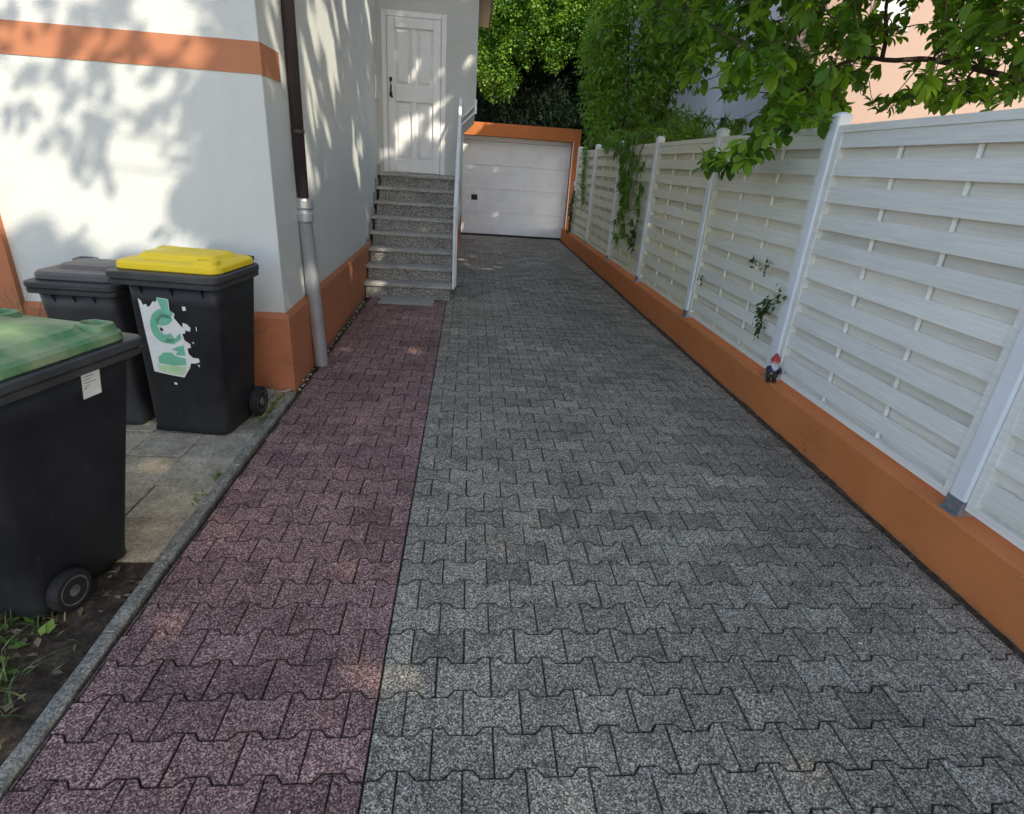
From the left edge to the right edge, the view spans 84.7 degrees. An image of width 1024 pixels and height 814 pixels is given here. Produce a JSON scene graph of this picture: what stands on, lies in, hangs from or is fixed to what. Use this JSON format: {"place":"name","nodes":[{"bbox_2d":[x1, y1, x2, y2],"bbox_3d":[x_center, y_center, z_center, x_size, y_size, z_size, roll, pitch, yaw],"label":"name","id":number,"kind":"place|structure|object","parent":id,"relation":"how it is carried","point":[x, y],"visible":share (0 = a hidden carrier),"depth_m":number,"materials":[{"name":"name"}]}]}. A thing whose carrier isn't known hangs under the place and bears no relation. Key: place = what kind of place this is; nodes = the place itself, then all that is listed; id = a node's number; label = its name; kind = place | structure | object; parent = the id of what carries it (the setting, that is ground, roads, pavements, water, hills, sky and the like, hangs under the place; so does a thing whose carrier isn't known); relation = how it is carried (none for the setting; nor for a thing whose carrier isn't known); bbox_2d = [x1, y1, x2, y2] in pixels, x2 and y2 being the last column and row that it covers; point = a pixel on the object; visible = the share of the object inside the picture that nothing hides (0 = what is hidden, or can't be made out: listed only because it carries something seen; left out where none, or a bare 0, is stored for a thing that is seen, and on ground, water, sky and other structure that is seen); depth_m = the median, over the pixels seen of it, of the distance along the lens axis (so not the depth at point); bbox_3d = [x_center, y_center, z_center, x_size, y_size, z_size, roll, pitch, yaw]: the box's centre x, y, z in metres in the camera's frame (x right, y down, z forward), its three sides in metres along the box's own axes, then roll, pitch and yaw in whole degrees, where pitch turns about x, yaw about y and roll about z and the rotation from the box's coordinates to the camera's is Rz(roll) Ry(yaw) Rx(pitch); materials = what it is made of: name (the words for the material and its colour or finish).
{"place":"outdoors","nodes":[
{"label":"outdoors","id":0,"kind":"place"},
{"bbox_2d":[0,280,46,317],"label":"long grass","id":1,"kind":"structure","parent":0,"point":[19,302],"depth_m":3.60,"materials":[{"name":"green plant"}]},
{"bbox_2d":[0,562,153,766],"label":"garden soil","id":2,"kind":"structure","parent":0,"point":[42,683],"depth_m":1.97,"materials":[{"name":"brown soil"}]},
{"bbox_2d":[0,607,74,719],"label":"weeds","id":3,"kind":"object","parent":2,"relation":"on","point":[49,626],"visible":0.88,"depth_m":1.95,"materials":[{"name":"green plant"}]},
{"bbox_2d":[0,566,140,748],"bbox_3d":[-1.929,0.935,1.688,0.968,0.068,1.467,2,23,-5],"label":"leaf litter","id":4,"kind":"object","parent":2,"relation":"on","point":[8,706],"visible":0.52,"depth_m":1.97,"materials":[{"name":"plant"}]},
{"bbox_2d":[0,308,141,618],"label":"wheelie bin","id":5,"kind":"object","parent":2,"relation":"on","point":[62,453],"visible":1,"depth_m":2.02,"materials":[{"name":"black plastic"}]},
{"bbox_2d":[116,390,289,562],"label":"slab path","id":6,"kind":"structure","parent":0,"point":[168,473],"depth_m":3.03,"materials":[{"name":"concrete"}]},
{"bbox_2d":[23,256,154,424],"bbox_3d":[-2.460,-0.402,3.472,0.502,0.974,0.558,3,23,-2],"label":"wheelie bin","id":7,"kind":"object","parent":6,"relation":"on","point":[79,288],"visible":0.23,"depth_m":3.17,"materials":[{"name":"grey plastic"}]},
{"bbox_2d":[105,245,267,434],"bbox_3d":[-1.900,-0.402,3.432,0.633,1.079,0.598,5,23,1],"label":"wheelie bin","id":8,"kind":"object","parent":6,"relation":"on","point":[193,308],"visible":1,"depth_m":3.22,"materials":[{"name":"black plastic"}]},
{"bbox_2d":[191,389,287,505],"bbox_3d":[-1.623,0.167,3.453,0.097,0.041,1.518,2,23,-5],"label":"joint moss","id":9,"kind":"object","parent":6,"relation":"on","point":[270,409],"visible":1,"depth_m":3.66,"materials":[{"name":"green plant"}]},
{"bbox_2d":[265,388,274,399],"bbox_3d":[-1.796,-0.095,4.028,0.160,0.041,0.120,2,23,-5],"label":"loose stone","id":10,"kind":"object","parent":6,"relation":"on","point":[271,392],"visible":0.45,"depth_m":4.02,"materials":[{"name":"stone"}]},
{"bbox_2d":[0,297,445,813],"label":"walkway red paving","id":11,"kind":"structure","parent":0,"point":[275,562],"depth_m":2.08,"materials":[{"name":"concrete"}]},
{"bbox_2d":[378,295,434,305],"bbox_3d":[-1.311,-1.320,6.966,0.679,0.022,0.366,2,23,-5],"label":"door mat","id":12,"kind":"object","parent":11,"relation":"on","point":[408,300],"depth_m":6.92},
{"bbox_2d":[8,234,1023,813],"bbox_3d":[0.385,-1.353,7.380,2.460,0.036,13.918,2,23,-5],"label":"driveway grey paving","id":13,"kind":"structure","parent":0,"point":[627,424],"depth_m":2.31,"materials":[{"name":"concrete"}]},
{"bbox_2d":[364,164,454,300],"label":"staircase","id":14,"kind":"structure","parent":13,"relation":"on","point":[411,248],"depth_m":7.58,"materials":[{"name":"stone"}]},
{"bbox_2d":[452,98,476,288],"bbox_3d":[-0.632,-2.911,7.569,0.249,2.350,1.940,2,23,-5],"label":"stair railing","id":15,"kind":"object","parent":14,"relation":"attached to","point":[455,214],"visible":1,"depth_m":7.20,"materials":[{"name":"silver metal"}]},
{"bbox_2d":[111,296,1017,813],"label":"fallen petals","id":16,"kind":"object","parent":13,"relation":"on","point":[625,622],"visible":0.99,"depth_m":2.02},
{"bbox_2d":[560,241,1023,660],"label":"gutter dirt","id":17,"kind":"structure","parent":13,"relation":"on","point":[996,632],"depth_m":3.26,"materials":[{"name":"soil"}]},
{"bbox_2d":[125,228,1022,631],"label":"ground","id":18,"kind":"structure","parent":0,"point":[357,312],"depth_m":4.34,"materials":[{"name":"soil"}]},
{"bbox_2d":[0,392,295,801],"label":"kerb","id":19,"kind":"structure","parent":18,"relation":"on","point":[26,749],"depth_m":2.09,"materials":[{"name":"concrete"}]},
{"bbox_2d":[0,0,493,394],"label":"house","id":20,"kind":"structure","parent":18,"relation":"on","point":[269,135],"depth_m":3.68,"materials":[{"name":"white paint"}]},
{"bbox_2d":[386,16,440,173],"bbox_3d":[-1.380,-4.340,7.923,0.730,1.920,0.138,2,23,-5],"label":"door","id":21,"kind":"structure","parent":20,"relation":"in","point":[413,44],"depth_m":7.90,"materials":[{"name":"white paint"}]},
{"bbox_2d":[281,297,367,391],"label":"pebbles","id":22,"kind":"object","parent":18,"relation":"on","point":[327,350],"visible":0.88,"depth_m":5.05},
{"bbox_2d":[461,121,581,239],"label":"garage","id":23,"kind":"structure","parent":18,"relation":"on","point":[518,181],"depth_m":13.34,"materials":[{"name":"orange paint"}]},
{"bbox_2d":[461,134,571,239],"bbox_3d":[-0.142,-5.205,13.414,2.943,2.204,0.065,2,23,-5],"label":"garage door","id":24,"kind":"structure","parent":23,"relation":"in","point":[516,189],"depth_m":13.41,"materials":[{"name":"metal"}]},
{"bbox_2d":[474,51,588,146],"bbox_3d":[0.394,-9.565,19.794,5.005,5.272,3.085,2,23,-5],"label":"dark conifer","id":25,"kind":"object","parent":18,"relation":"on","point":[543,106],"visible":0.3,"depth_m":18.85,"materials":[{"name":"green plant"}]},
{"bbox_2d":[476,2,621,149],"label":"woodland","id":26,"kind":"object","parent":18,"relation":"on","point":[571,70],"visible":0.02,"depth_m":23.14,"materials":[{"name":"green plant"}]},
{"bbox_2d":[476,0,644,125],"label":"maple tree","id":27,"kind":"object","parent":18,"relation":"on","point":[560,28],"visible":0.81,"depth_m":17.29,"materials":[{"name":"green plant"}]},
{"bbox_2d":[573,0,711,149],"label":"leafy bush","id":28,"kind":"object","parent":18,"relation":"on","point":[604,97],"visible":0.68,"depth_m":11.67,"materials":[{"name":"green plant"}]},
{"bbox_2d":[587,102,756,247],"bbox_3d":[2.038,-3.280,8.808,1.516,2.592,3.595,0,24,-10],"label":"climbing plant","id":29,"kind":"object","parent":18,"relation":"on","point":[685,130],"visible":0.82,"depth_m":7.81,"materials":[{"name":"green plant"}]},
{"bbox_2d":[627,220,638,252],"bbox_3d":[1.644,-2.344,7.768,0.114,0.486,0.357,2,23,-5],"label":"broad leaf shoot","id":30,"kind":"object","parent":29,"relation":"attached to","point":[633,236],"visible":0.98,"depth_m":7.71,"materials":[{"name":"green plant"}]},
{"bbox_2d":[591,0,789,137],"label":"neighbour house","id":31,"kind":"structure","parent":18,"relation":"on","point":[742,107],"depth_m":18.52,"materials":[{"name":"white paint"}]},
{"bbox_2d":[716,116,725,134],"bbox_3d":[6.857,-9.126,18.351,0.290,0.630,0.068,2,23,-5],"label":"window","id":32,"kind":"structure","parent":31,"relation":"in","point":[720,119],"depth_m":18.28,"materials":[{"name":"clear glass"}]},
{"bbox_2d":[733,118,745,134],"bbox_3d":[7.410,-9.108,18.399,0.420,0.630,0.068,2,23,-5],"label":"window","id":33,"kind":"structure","parent":31,"relation":"in","point":[734,118],"depth_m":18.39,"materials":[{"name":"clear glass"}]},
{"bbox_2d":[560,228,1023,652],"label":"wall","id":34,"kind":"structure","parent":18,"relation":"on","point":[976,564],"depth_m":3.14,"materials":[{"name":"orange paint"}]},
{"bbox_2d":[765,353,781,383],"bbox_3d":[1.927,-0.288,4.133,0.117,0.221,0.087,6,23,4],"label":"garden gnome","id":35,"kind":"object","parent":34,"relation":"on","point":[774,370],"visible":1,"depth_m":4.12,"materials":[{"name":"blue ceramic"}]},
{"bbox_2d":[569,108,1023,550],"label":"white fence","id":36,"kind":"object","parent":34,"relation":"on","point":[892,251],"visible":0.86,"depth_m":3.22,"materials":[{"name":"plastic"}]},
{"bbox_2d":[566,188,575,232],"bbox_3d":[1.290,-4.343,12.518,0.136,1.104,0.591,2,23,-5],"label":"corner ivy","id":37,"kind":"object","parent":36,"relation":"attached to","point":[571,211],"visible":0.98,"depth_m":12.47,"materials":[{"name":"green plant"}]},
{"bbox_2d":[578,146,587,213],"bbox_3d":[1.403,-4.617,11.287,0.144,1.464,0.958,2,23,-5],"label":"hanging vine","id":38,"kind":"object","parent":36,"relation":"hanging from","point":[583,174],"visible":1,"depth_m":11.28,"materials":[{"name":"green plant"}]},
{"bbox_2d":[749,255,756,267],"bbox_3d":[1.922,-1.159,4.496,0.052,0.098,0.117,2,23,-5],"label":"climbing sprig","id":39,"kind":"object","parent":36,"relation":"attached to","point":[752,261],"visible":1,"depth_m":4.49,"materials":[{"name":"green plant"}]},
{"bbox_2d":[760,258,770,276],"bbox_3d":[1.944,-1.074,4.308,0.042,0.162,0.104,5,23,2],"label":"climbing sprig","id":40,"kind":"object","parent":36,"relation":"attached to","point":[765,266],"visible":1,"depth_m":4.30,"materials":[{"name":"green plant"}]},
{"bbox_2d":[752,283,786,339],"bbox_3d":[1.922,-0.697,4.239,0.069,0.500,0.341,2,23,-5],"label":"climbing sprig","id":41,"kind":"object","parent":36,"relation":"attached to","point":[759,312],"visible":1,"depth_m":4.31,"materials":[{"name":"green plant"}]},
{"bbox_2d":[637,0,1023,181],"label":"overhanging tree","id":42,"kind":"object","parent":18,"relation":"on","point":[789,107],"visible":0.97,"depth_m":4.27,"materials":[{"name":"green plant"}]},
{"bbox_2d":[786,0,1023,123],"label":"neighbour house","id":43,"kind":"structure","parent":18,"relation":"on","point":[891,81],"depth_m":12.73,"materials":[{"name":"paint"}]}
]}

